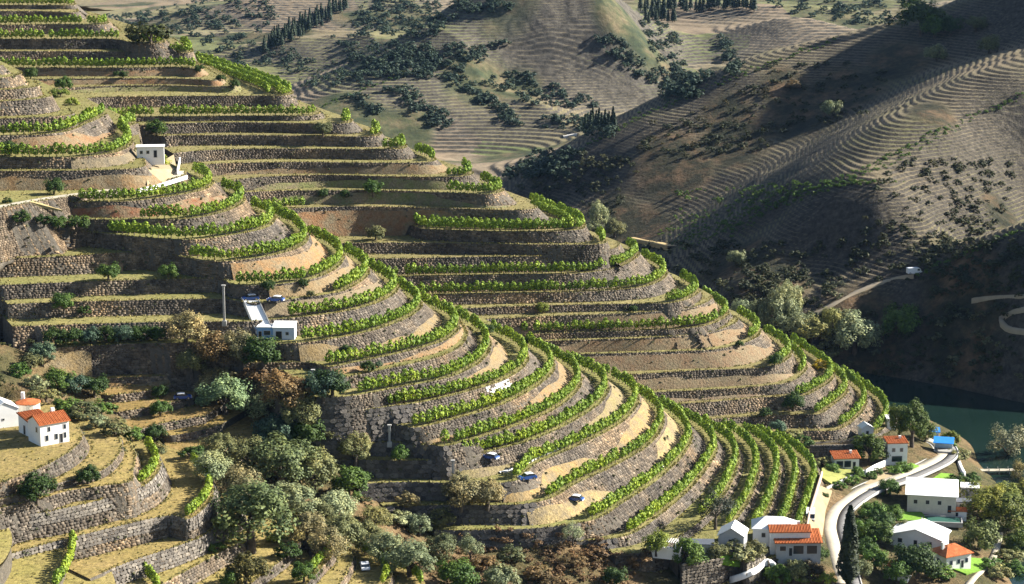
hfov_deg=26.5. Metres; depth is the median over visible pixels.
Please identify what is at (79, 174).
retaining wall
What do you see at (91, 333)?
shrub
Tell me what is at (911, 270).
parked van
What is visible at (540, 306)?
shrub
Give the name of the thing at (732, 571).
retaining wall
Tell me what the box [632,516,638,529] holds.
grapevine
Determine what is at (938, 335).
shrub
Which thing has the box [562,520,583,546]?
tree
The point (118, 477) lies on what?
terrace ground
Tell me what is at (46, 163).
retaining wall
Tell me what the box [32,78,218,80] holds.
retaining wall
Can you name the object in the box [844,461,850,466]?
window
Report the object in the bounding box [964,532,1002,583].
path
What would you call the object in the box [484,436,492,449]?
grapevine
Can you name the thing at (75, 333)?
shrub
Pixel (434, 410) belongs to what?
grapevine
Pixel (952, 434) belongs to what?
shrub
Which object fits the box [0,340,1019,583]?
ground
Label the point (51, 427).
house
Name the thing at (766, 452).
terrace ground
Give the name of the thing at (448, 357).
retaining wall
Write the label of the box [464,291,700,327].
retaining wall
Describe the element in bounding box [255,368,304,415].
olive tree
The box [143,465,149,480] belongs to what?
grapevine
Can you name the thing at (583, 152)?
shrub
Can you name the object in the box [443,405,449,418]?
grapevine
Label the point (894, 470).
shrub
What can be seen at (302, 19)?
conifer tree
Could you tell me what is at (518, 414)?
grapevine
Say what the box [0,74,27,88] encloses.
retaining wall
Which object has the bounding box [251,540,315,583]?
retaining wall
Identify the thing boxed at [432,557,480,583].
shrub
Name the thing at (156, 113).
terrace ground
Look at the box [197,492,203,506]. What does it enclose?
grapevine
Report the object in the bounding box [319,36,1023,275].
vines
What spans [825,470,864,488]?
wall
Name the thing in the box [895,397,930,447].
tree
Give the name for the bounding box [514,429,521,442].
grapevine
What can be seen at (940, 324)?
shrub
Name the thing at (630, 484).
grapevine
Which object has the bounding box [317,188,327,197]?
shrub
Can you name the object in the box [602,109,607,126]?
conifer tree
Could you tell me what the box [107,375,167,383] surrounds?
retaining wall
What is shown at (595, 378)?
terrace ground
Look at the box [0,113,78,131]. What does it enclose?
retaining wall
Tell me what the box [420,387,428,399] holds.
grapevine
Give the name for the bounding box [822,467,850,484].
lawn
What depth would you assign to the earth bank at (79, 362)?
527.33 m
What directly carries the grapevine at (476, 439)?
on the terrace ground at (595, 378)
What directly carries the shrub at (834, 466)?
on the ground at (921, 450)
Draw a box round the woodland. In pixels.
[106,0,914,179]
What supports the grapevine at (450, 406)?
on the terrace ground at (537, 353)
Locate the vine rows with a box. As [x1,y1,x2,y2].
[0,0,888,519]
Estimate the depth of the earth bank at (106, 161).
591.46 m
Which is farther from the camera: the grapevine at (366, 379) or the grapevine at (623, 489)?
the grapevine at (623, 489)
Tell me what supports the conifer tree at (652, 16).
on the hills
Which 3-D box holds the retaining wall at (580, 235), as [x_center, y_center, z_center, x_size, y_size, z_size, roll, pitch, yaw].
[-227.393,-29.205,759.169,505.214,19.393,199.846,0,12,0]
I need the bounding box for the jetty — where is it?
[977,467,1014,473]
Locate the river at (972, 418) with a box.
[853,372,1023,583]
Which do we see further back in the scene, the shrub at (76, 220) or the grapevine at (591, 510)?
the shrub at (76, 220)
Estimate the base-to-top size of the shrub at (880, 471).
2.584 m
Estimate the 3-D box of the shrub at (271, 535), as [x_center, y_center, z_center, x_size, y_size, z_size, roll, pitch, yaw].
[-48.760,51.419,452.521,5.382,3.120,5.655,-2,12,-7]
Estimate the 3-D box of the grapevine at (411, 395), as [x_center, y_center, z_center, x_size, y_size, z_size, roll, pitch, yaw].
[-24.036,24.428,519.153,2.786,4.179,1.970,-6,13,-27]
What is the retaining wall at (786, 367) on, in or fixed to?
on the terrace ground at (792, 412)
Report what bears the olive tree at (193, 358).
on the retaining wall at (126, 358)
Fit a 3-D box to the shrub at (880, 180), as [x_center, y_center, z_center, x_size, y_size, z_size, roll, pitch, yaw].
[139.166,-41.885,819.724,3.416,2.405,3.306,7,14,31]
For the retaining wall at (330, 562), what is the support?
on the ground at (921, 450)
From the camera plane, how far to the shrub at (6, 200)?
562.35 m
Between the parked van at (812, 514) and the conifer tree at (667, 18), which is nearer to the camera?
the parked van at (812, 514)
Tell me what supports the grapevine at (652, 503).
on the terrace ground at (701, 431)
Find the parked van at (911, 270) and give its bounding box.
[906,267,921,274]
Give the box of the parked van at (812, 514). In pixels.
[806,507,814,521]
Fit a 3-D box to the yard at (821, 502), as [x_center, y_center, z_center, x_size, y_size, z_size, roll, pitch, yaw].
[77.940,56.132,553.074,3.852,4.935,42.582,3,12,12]
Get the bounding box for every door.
[59,433,62,442]
[275,331,281,339]
[947,505,951,512]
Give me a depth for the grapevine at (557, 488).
513.19 m
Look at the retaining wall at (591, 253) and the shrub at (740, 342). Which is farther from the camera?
the retaining wall at (591, 253)
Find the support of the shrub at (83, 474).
on the terrace ground at (100, 443)
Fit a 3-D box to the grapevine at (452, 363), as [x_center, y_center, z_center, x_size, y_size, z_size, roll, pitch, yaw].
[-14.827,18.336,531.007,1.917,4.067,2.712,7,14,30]
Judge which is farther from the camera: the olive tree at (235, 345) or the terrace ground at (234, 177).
the terrace ground at (234, 177)
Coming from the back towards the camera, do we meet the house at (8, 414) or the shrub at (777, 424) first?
the shrub at (777, 424)
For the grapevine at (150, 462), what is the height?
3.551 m
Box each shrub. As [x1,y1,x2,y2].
[0,140,17,155]
[2,197,12,202]
[6,361,32,378]
[11,209,30,224]
[15,470,57,505]
[18,351,43,368]
[20,373,49,390]
[22,67,37,78]
[26,386,61,402]
[27,341,55,365]
[34,213,54,225]
[41,365,76,390]
[42,325,68,345]
[43,177,65,193]
[49,87,69,96]
[49,216,67,231]
[50,291,75,313]
[51,396,83,413]
[53,76,73,88]
[62,373,91,393]
[63,97,79,104]
[63,326,85,345]
[64,214,90,231]
[66,400,101,419]
[74,464,101,483]
[75,305,91,315]
[79,373,109,397]
[81,326,102,343]
[85,414,108,428]
[87,398,118,415]
[93,261,120,280]
[97,325,119,342]
[98,417,130,435]
[112,324,133,341]
[118,70,128,77]
[122,425,144,441]
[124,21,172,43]
[129,324,150,340]
[144,118,167,138]
[144,421,168,440]
[146,326,166,340]
[146,444,166,454]
[148,398,172,416]
[150,382,169,397]
[156,261,178,278]
[164,154,171,163]
[176,444,204,456]
[194,64,205,71]
[197,365,241,382]
[207,542,226,552]
[215,74,225,80]
[215,570,238,583]
[223,551,270,583]
[227,78,239,88]
[236,367,268,385]
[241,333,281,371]
[250,411,294,448]
[260,279,275,292]
[265,530,289,542]
[273,541,302,561]
[289,378,315,399]
[289,561,318,582]
[290,419,325,450]
[298,277,309,288]
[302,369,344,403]
[306,290,314,296]
[311,120,332,135]
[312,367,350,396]
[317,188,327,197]
[325,465,371,500]
[339,189,349,197]
[339,344,354,354]
[359,360,376,370]
[363,178,383,197]
[365,224,386,239]
[375,360,382,366]
[384,509,411,524]
[390,443,409,464]
[395,490,420,507]
[404,512,432,535]
[428,506,456,527]
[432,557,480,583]
[469,554,501,570]
[481,559,520,583]
[485,324,493,332]
[496,544,525,562]
[514,183,523,189]
[522,564,551,579]
[535,302,549,312]
[541,573,572,583]
[559,552,589,568]
[576,150,587,155]
[580,158,588,165]
[582,543,608,559]
[591,181,600,188]
[601,566,628,583]
[603,165,612,171]
[610,162,623,167]
[626,553,652,567]
[628,305,637,310]
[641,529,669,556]
[670,537,708,565]
[705,541,727,558]
[715,278,728,285]
[724,538,745,554]
[726,250,746,264]
[729,547,758,564]
[735,340,744,347]
[744,538,767,558]
[758,407,771,416]
[762,564,792,583]
[766,352,782,366]
[767,419,786,431]
[777,558,810,583]
[782,391,804,411]
[785,78,800,88]
[785,429,802,440]
[794,434,814,446]
[796,558,825,581]
[811,571,837,583]
[812,358,826,368]
[815,455,831,466]
[816,340,842,357]
[820,100,842,117]
[820,546,829,561]
[821,463,840,472]
[827,308,847,317]
[830,291,843,298]
[832,480,847,488]
[835,280,845,285]
[844,474,862,484]
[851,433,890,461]
[851,466,864,477]
[855,518,875,538]
[856,500,886,520]
[858,536,877,554]
[858,558,872,578]
[860,545,889,568]
[862,520,894,544]
[865,471,877,478]
[867,509,896,524]
[873,467,883,474]
[876,177,885,183]
[878,478,902,495]
[879,560,912,583]
[883,504,903,519]
[885,465,901,473]
[889,542,942,578]
[891,519,907,529]
[893,461,913,470]
[899,240,909,245]
[915,421,938,441]
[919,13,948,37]
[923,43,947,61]
[927,159,936,165]
[931,332,941,340]
[931,562,956,579]
[935,320,946,326]
[939,231,948,236]
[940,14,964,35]
[940,430,960,443]
[946,355,959,365]
[948,448,970,460]
[948,472,972,481]
[959,478,982,497]
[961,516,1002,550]
[964,15,988,31]
[965,472,981,481]
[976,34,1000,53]
[981,337,1000,346]
[981,556,1003,568]
[987,561,1015,578]
[993,548,1023,564]
[1001,526,1023,552]
[1001,558,1023,576]
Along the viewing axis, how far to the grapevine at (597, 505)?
509.32 m
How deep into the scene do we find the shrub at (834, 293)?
767.81 m
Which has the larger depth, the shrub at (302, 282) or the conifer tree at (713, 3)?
the conifer tree at (713, 3)
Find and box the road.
[823,439,947,583]
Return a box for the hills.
[74,0,954,181]
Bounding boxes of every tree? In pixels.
[164,309,209,346]
[175,348,209,378]
[189,448,233,480]
[191,330,232,368]
[192,369,225,396]
[193,372,255,414]
[198,432,237,459]
[211,475,300,553]
[215,461,262,502]
[221,327,257,367]
[227,435,280,473]
[244,390,275,420]
[245,430,322,482]
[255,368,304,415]
[261,35,267,52]
[268,31,272,48]
[269,480,321,522]
[272,32,277,46]
[276,27,279,43]
[278,31,284,45]
[279,391,320,424]
[282,23,286,40]
[284,508,326,540]
[286,446,339,492]
[289,26,294,41]
[290,18,296,35]
[296,21,301,37]
[300,14,305,29]
[303,16,306,31]
[304,498,336,526]
[306,14,311,31]
[306,525,349,557]
[313,7,318,22]
[314,14,318,26]
[317,10,320,21]
[317,512,363,550]
[320,489,359,519]
[327,6,332,20]
[331,0,336,12]
[335,430,371,465]
[339,0,342,12]
[344,519,387,548]
[357,505,394,526]
[362,529,403,563]
[379,537,437,577]
[424,531,457,560]
[440,470,480,512]
[457,531,484,559]
[469,476,506,511]
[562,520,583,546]
[581,114,586,130]
[585,220,604,231]
[587,110,593,127]
[587,199,610,223]
[592,110,597,127]
[595,108,600,125]
[599,112,602,129]
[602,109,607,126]
[603,217,626,237]
[606,111,610,125]
[610,106,613,123]
[612,112,616,127]
[638,0,642,10]
[643,6,647,19]
[647,12,650,23]
[649,0,655,11]
[650,4,654,18]
[653,6,658,20]
[656,1,659,16]
[659,4,662,20]
[662,4,666,19]
[666,9,670,20]
[667,0,673,10]
[671,6,676,21]
[680,0,685,10]
[685,0,688,11]
[688,0,693,9]
[694,0,697,9]
[695,486,736,529]
[696,0,702,12]
[701,0,705,11]
[705,0,710,9]
[710,0,715,8]
[715,0,721,8]
[721,0,725,8]
[729,0,737,9]
[731,298,751,311]
[736,0,741,8]
[743,0,748,9]
[748,296,772,327]
[750,0,757,11]
[762,285,797,329]
[774,306,817,335]
[775,278,803,319]
[792,314,834,344]
[820,306,842,342]
[828,309,884,355]
[835,504,859,583]
[881,300,922,338]
[885,403,912,434]
[895,0,945,36]
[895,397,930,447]
[898,0,924,8]
[961,482,1011,521]
[985,491,1023,530]
[986,421,1023,455]
[988,480,1021,496]
[1006,479,1023,506]
[1010,458,1023,481]
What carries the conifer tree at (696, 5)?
on the hills
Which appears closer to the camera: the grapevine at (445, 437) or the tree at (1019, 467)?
the grapevine at (445, 437)
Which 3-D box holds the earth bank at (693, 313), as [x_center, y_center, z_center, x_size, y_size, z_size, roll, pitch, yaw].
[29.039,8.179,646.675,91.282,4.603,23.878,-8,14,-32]
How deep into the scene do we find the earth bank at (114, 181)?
583.92 m
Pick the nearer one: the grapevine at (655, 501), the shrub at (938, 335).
the grapevine at (655, 501)
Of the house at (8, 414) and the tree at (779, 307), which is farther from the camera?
the tree at (779, 307)
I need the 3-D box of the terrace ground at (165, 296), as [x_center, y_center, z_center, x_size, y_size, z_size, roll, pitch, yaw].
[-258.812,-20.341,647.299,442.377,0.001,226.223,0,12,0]
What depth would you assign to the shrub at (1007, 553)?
552.43 m
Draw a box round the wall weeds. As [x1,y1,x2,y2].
[0,4,880,583]
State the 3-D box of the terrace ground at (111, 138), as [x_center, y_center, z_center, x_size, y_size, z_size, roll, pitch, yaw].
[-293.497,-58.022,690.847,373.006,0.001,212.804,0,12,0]
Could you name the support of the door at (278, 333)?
in the shed at (284, 330)
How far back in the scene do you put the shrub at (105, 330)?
527.22 m
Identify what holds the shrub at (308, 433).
on the ground at (921, 450)
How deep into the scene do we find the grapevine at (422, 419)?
513.41 m
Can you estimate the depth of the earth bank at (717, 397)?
632.07 m
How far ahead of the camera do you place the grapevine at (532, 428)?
528.58 m
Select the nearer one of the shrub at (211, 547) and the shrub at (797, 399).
the shrub at (211, 547)
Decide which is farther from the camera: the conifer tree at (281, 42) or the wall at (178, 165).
the conifer tree at (281, 42)
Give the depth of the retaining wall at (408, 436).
519.00 m
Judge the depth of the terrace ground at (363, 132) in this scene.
706.28 m
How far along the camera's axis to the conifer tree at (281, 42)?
1696.10 m
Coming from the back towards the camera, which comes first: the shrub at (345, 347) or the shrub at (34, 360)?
the shrub at (345, 347)
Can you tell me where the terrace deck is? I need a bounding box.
[648,538,682,559]
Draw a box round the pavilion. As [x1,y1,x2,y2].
[933,436,954,453]
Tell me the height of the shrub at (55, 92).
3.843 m
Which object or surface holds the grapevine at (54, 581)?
on the ground at (921, 450)
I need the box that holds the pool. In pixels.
[921,515,962,527]
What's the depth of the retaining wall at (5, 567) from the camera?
401.64 m
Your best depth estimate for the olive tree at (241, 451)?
491.84 m
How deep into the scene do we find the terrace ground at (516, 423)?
531.93 m
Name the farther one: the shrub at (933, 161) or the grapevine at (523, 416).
the shrub at (933, 161)
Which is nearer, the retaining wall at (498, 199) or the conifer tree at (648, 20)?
the retaining wall at (498, 199)
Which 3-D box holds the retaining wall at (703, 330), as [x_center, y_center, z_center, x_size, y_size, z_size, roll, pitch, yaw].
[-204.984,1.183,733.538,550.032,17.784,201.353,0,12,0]
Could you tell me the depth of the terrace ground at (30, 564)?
408.81 m
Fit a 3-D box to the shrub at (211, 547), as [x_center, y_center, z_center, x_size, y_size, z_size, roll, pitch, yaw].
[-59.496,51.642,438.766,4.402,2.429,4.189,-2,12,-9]
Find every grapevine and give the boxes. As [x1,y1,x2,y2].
[51,573,59,583]
[52,568,61,580]
[58,566,64,577]
[61,560,68,576]
[64,556,70,567]
[68,530,77,539]
[137,470,144,483]
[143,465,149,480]
[145,436,152,446]
[145,564,152,579]
[147,457,155,472]
[147,566,154,577]
[150,443,157,455]
[151,457,157,469]
[151,572,159,583]
[184,503,191,516]
[189,501,195,514]
[191,498,198,512]
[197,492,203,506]
[201,490,206,504]
[318,551,323,563]
[324,349,334,365]
[334,349,341,364]
[339,350,346,363]
[346,347,353,361]
[352,347,358,358]
[356,382,363,390]
[358,349,364,359]
[361,376,371,391]
[368,377,376,390]
[374,374,383,389]
[380,573,385,583]
[381,564,389,575]
[382,375,389,386]
[387,393,393,404]
[388,371,397,386]
[393,390,401,403]
[394,372,401,385]
[399,387,409,402]
[400,368,409,384]
[406,367,416,383]
[407,386,416,401]
[410,413,418,423]
[412,564,417,576]
[414,389,422,398]
[415,370,420,379]
[417,572,423,582]
[419,411,426,424]
[420,367,427,380]
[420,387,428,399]
[424,409,432,423]
[426,366,434,379]
[427,385,435,398]
[429,406,438,422]
[432,368,439,378]
[433,383,440,397]
[435,404,445,420]
[438,364,445,375]
[439,385,445,395]
[439,428,449,444]
[443,363,450,373]
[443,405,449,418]
[444,381,451,394]
[447,402,455,417]
[448,360,455,373]
[450,380,457,393]
[453,403,459,416]
[453,428,460,441]
[455,378,462,391]
[457,399,466,414]
[459,428,465,439]
[462,377,468,390]
[464,426,470,438]
[465,402,470,413]
[467,377,472,388]
[469,399,475,411]
[470,423,476,436]
[473,437,480,446]
[474,399,480,408]
[474,420,483,435]
[477,393,487,408]
[480,420,488,433]
[480,439,485,448]
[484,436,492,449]
[485,394,490,407]
[485,417,493,432]
[489,392,495,405]
[491,417,497,430]
[492,434,498,447]
[494,389,501,404]
[496,417,502,426]
[496,433,503,446]
[500,412,507,427]
[502,430,511,445]
[505,415,512,423]
[509,433,514,443]
[510,414,515,424]
[512,463,521,477]
[514,410,520,422]
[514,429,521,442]
[519,427,526,438]
[520,409,526,421]
[520,457,526,471]
[523,405,530,419]
[526,427,530,439]
[526,447,535,462]
[527,422,536,437]
[531,447,537,461]
[533,420,539,435]
[536,446,541,459]
[538,421,543,434]
[540,444,546,457]
[542,420,547,432]
[543,441,550,455]
[544,484,552,496]
[549,443,553,453]
[549,481,556,494]
[553,439,559,452]
[553,479,559,492]
[556,475,564,490]
[557,439,563,450]
[561,436,568,446]
[563,475,568,486]
[566,474,571,484]
[569,467,575,482]
[573,467,579,480]
[577,466,582,478]
[581,462,588,476]
[586,459,592,474]
[588,502,596,517]
[589,459,596,472]
[593,501,600,515]
[597,454,604,469]
[599,502,604,513]
[601,499,607,511]
[603,457,607,467]
[604,493,612,509]
[605,452,611,465]
[607,491,614,507]
[614,489,621,502]
[621,486,626,498]
[624,485,629,495]
[626,518,633,531]
[627,482,633,494]
[629,477,637,492]
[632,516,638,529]
[633,477,639,490]
[635,474,642,488]
[635,514,641,527]
[638,510,645,525]
[640,471,645,486]
[643,506,650,520]
[644,472,648,484]
[648,500,656,516]
[648,505,653,518]
[653,499,658,514]
[657,496,664,510]
[662,491,669,505]
[669,485,677,499]
[725,514,731,522]
[733,500,739,513]
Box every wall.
[0,4,87,15]
[0,6,112,18]
[0,21,118,34]
[0,39,175,63]
[0,51,196,61]
[0,65,10,74]
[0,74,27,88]
[0,86,42,99]
[0,95,59,115]
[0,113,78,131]
[0,114,116,142]
[0,123,142,168]
[0,160,153,191]
[0,172,191,269]
[0,236,311,292]
[0,256,348,339]
[0,429,89,497]
[0,435,123,506]
[0,437,140,546]
[0,549,11,583]
[1,288,409,352]
[4,269,377,318]
[12,481,220,562]
[16,67,193,71]
[28,457,171,539]
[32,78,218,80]
[43,301,433,397]
[51,200,255,250]
[56,85,235,90]
[69,515,247,583]
[70,183,228,208]
[70,218,290,270]
[86,94,297,107]
[96,384,175,402]
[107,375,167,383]
[111,395,202,418]
[132,401,234,438]
[135,113,324,121]
[136,175,187,191]
[139,120,362,135]
[141,134,388,146]
[158,409,248,442]
[163,429,274,463]
[163,538,246,583]
[164,146,416,163]
[176,157,180,173]
[206,159,441,176]
[216,174,481,190]
[242,323,460,414]
[244,190,516,205]
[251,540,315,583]
[254,336,497,459]
[283,323,476,388]
[288,206,549,234]
[307,555,335,583]
[335,381,611,483]
[341,241,611,271]
[341,552,356,583]
[357,396,641,505]
[364,350,542,456]
[369,374,594,480]
[375,244,624,274]
[380,411,667,529]
[389,575,394,583]
[394,360,558,460]
[401,254,653,292]
[409,225,592,242]
[430,427,705,549]
[431,271,676,304]
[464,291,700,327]
[485,298,714,327]
[520,310,732,347]
[544,320,743,346]
[573,328,771,356]
[576,439,725,552]
[607,449,743,571]
[631,353,796,380]
[654,361,816,398]
[669,452,764,576]
[680,558,724,583]
[681,377,837,416]
[711,384,856,428]
[713,455,785,583]
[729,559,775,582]
[737,461,803,583]
[742,554,765,583]
[766,468,824,580]
[792,394,875,441]
[804,409,896,446]
[806,471,822,523]
[810,444,853,457]
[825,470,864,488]
[865,459,887,474]
[956,460,965,475]
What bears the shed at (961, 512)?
on the ground at (921, 450)
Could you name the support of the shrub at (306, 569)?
on the terrace ground at (285, 577)
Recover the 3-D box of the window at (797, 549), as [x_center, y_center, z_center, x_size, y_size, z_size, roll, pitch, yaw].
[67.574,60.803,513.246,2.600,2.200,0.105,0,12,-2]
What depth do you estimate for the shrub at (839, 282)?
776.04 m
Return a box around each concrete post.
[221,285,226,325]
[387,424,391,447]
[451,459,454,476]
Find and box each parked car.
[173,392,191,399]
[241,294,259,300]
[266,295,284,301]
[359,561,369,570]
[483,452,499,459]
[517,472,537,480]
[569,494,584,501]
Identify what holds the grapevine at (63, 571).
on the ground at (921, 450)
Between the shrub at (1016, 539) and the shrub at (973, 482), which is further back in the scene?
the shrub at (973, 482)
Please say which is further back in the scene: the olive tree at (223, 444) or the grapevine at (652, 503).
the grapevine at (652, 503)
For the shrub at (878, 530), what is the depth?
542.90 m
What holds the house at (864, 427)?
on the ground at (921, 450)
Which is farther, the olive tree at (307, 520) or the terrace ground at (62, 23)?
the terrace ground at (62, 23)
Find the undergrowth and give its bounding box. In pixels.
[0,339,446,573]
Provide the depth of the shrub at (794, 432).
622.96 m
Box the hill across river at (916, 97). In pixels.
[488,0,1023,402]
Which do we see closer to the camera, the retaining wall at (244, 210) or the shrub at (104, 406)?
the shrub at (104, 406)
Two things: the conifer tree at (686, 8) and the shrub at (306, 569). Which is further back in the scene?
the conifer tree at (686, 8)
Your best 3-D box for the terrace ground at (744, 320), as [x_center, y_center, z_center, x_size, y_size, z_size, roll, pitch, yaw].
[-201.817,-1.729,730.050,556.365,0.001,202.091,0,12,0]
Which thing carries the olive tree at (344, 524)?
on the terrace ground at (375, 575)
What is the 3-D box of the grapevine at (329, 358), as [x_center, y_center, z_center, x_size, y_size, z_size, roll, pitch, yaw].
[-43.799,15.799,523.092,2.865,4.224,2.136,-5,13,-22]
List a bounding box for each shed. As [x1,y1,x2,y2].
[256,324,272,338]
[272,321,296,339]
[686,538,714,560]
[950,507,966,520]
[956,498,971,514]
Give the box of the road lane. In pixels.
[836,438,956,583]
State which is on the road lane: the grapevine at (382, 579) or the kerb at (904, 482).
the kerb at (904, 482)
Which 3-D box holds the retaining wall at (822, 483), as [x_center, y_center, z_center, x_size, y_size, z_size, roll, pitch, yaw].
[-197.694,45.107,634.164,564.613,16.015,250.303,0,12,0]
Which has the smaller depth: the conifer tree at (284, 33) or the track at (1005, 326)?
the track at (1005, 326)
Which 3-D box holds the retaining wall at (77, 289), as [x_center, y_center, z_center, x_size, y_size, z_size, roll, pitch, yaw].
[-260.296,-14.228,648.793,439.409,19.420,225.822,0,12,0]
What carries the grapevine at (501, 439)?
on the terrace ground at (595, 378)
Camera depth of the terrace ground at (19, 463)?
440.54 m
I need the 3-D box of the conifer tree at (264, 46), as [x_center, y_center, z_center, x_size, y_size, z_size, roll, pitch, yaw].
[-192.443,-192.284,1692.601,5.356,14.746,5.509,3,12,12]
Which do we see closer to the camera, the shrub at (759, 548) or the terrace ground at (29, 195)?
the shrub at (759, 548)
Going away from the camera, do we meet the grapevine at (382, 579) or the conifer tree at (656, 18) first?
the grapevine at (382, 579)
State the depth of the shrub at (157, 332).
528.60 m
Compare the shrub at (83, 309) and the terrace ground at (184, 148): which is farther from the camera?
the terrace ground at (184, 148)
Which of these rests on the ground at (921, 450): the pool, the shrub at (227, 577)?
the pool
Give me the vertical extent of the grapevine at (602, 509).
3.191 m
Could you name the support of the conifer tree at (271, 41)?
on the hills
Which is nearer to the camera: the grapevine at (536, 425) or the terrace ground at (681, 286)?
the grapevine at (536, 425)
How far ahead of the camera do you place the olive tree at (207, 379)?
523.42 m
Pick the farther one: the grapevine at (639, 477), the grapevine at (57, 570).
the grapevine at (639, 477)
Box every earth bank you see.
[0,174,161,192]
[3,129,115,151]
[24,68,208,76]
[41,79,225,85]
[43,308,441,376]
[71,78,241,92]
[71,150,136,168]
[71,195,228,217]
[99,379,169,387]
[117,233,327,279]
[226,163,447,174]
[254,178,473,189]
[264,273,385,317]
[269,256,358,297]
[272,192,510,208]
[298,210,544,237]
[335,324,463,373]
[353,335,507,457]
[421,360,571,455]
[462,382,626,478]
[503,394,654,502]
[513,303,719,333]
[527,411,682,525]
[552,322,748,352]
[583,339,778,370]
[636,359,797,389]
[670,360,817,401]
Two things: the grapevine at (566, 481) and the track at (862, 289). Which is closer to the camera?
the grapevine at (566, 481)
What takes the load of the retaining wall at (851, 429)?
on the terrace ground at (880, 408)
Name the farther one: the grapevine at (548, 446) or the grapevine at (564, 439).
the grapevine at (564, 439)
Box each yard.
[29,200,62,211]
[147,155,176,185]
[809,486,831,536]
[864,471,897,483]
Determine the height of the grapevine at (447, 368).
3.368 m
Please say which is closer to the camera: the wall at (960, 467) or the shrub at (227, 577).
the shrub at (227, 577)
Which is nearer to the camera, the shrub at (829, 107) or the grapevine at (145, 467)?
the grapevine at (145, 467)
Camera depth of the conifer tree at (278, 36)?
1699.20 m
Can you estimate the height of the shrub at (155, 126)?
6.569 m
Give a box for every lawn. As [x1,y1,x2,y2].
[719,553,764,569]
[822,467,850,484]
[897,512,925,521]
[900,463,918,472]
[934,473,949,478]
[953,557,985,574]
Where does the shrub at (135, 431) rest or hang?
on the terrace ground at (146, 455)
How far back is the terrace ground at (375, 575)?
448.15 m
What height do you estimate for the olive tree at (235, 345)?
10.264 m
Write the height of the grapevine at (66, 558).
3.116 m
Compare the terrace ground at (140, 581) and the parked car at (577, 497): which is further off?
the parked car at (577, 497)
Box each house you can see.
[0,397,18,427]
[15,392,40,411]
[16,408,43,436]
[25,407,70,445]
[136,144,164,164]
[717,520,748,551]
[751,516,796,546]
[767,521,811,553]
[774,528,822,563]
[829,450,860,468]
[857,421,874,436]
[883,435,908,465]
[885,415,896,430]
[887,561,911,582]
[890,519,951,549]
[905,477,958,515]
[930,542,973,569]
[960,482,979,497]
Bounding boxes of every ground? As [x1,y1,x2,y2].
[0,0,73,4]
[0,9,76,11]
[0,11,106,24]
[0,61,19,77]
[0,77,39,89]
[0,80,105,135]
[0,89,50,100]
[0,89,135,157]
[0,102,71,118]
[0,134,143,170]
[0,164,185,207]
[0,237,343,284]
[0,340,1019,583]
[0,400,121,498]
[0,421,81,482]
[0,435,135,507]
[0,528,11,563]
[1,18,163,42]
[1,18,191,52]
[3,269,398,326]
[4,546,67,583]
[5,252,369,303]
[10,61,197,68]
[11,443,213,551]
[21,214,308,260]
[29,66,217,79]
[36,287,420,347]
[39,436,159,512]
[49,62,230,87]
[63,570,115,583]
[69,495,235,578]
[72,188,243,219]
[76,67,292,97]
[77,165,213,201]
[93,374,161,378]
[95,206,274,239]
[100,384,170,394]
[112,102,318,116]
[112,391,197,411]
[125,397,230,427]
[126,578,147,583]
[138,100,350,124]
[144,531,246,583]
[152,122,379,136]
[163,413,264,450]
[164,136,406,152]
[167,404,245,434]
[174,149,434,169]
[197,515,311,583]
[212,159,471,182]
[247,180,501,193]
[249,301,459,366]
[257,195,534,209]
[259,318,490,397]
[267,544,330,583]
[285,320,466,377]
[310,533,352,583]
[322,232,604,244]
[344,543,391,583]
[352,365,608,460]
[367,374,639,483]
[368,231,619,258]
[369,294,528,408]
[380,397,664,505]
[384,356,581,445]
[390,563,424,583]
[397,243,638,276]
[403,304,554,427]
[413,190,583,231]
[428,259,666,294]
[432,408,692,529]
[462,273,699,307]
[480,288,711,318]
[534,305,728,333]
[542,315,737,340]
[581,309,759,353]
[582,420,717,540]
[606,334,791,374]
[608,426,739,552]
[653,353,807,391]
[675,328,834,403]
[684,423,759,555]
[707,430,780,559]
[709,375,848,418]
[736,423,799,560]
[766,445,817,558]
[771,379,866,430]
[800,390,885,441]
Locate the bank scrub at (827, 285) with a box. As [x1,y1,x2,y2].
[530,60,1023,381]
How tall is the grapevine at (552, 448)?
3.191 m
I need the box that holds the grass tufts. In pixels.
[0,0,898,583]
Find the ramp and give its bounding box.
[243,299,270,333]
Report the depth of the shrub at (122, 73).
757.18 m
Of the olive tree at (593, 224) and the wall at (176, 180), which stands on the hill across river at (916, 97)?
the olive tree at (593, 224)
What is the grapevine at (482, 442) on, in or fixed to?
on the terrace ground at (595, 378)
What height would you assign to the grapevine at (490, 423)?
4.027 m
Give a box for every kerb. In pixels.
[499,430,598,473]
[852,442,933,488]
[853,446,958,583]
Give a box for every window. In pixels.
[264,330,270,334]
[779,546,785,550]
[793,545,803,553]
[806,545,817,553]
[836,461,842,467]
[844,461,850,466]
[891,456,901,461]
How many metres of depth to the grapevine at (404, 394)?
517.65 m
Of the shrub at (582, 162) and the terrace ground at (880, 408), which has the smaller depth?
the terrace ground at (880, 408)
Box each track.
[0,171,183,207]
[563,133,576,137]
[625,237,674,249]
[812,274,913,315]
[971,294,1023,303]
[999,307,1023,334]
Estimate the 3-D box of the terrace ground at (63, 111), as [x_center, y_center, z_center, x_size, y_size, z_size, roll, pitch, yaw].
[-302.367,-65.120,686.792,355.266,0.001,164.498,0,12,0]
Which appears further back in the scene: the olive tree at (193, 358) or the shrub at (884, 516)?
the shrub at (884, 516)
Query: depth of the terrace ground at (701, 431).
538.10 m
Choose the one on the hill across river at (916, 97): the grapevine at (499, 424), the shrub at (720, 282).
the shrub at (720, 282)
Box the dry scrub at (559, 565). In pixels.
[396,523,649,583]

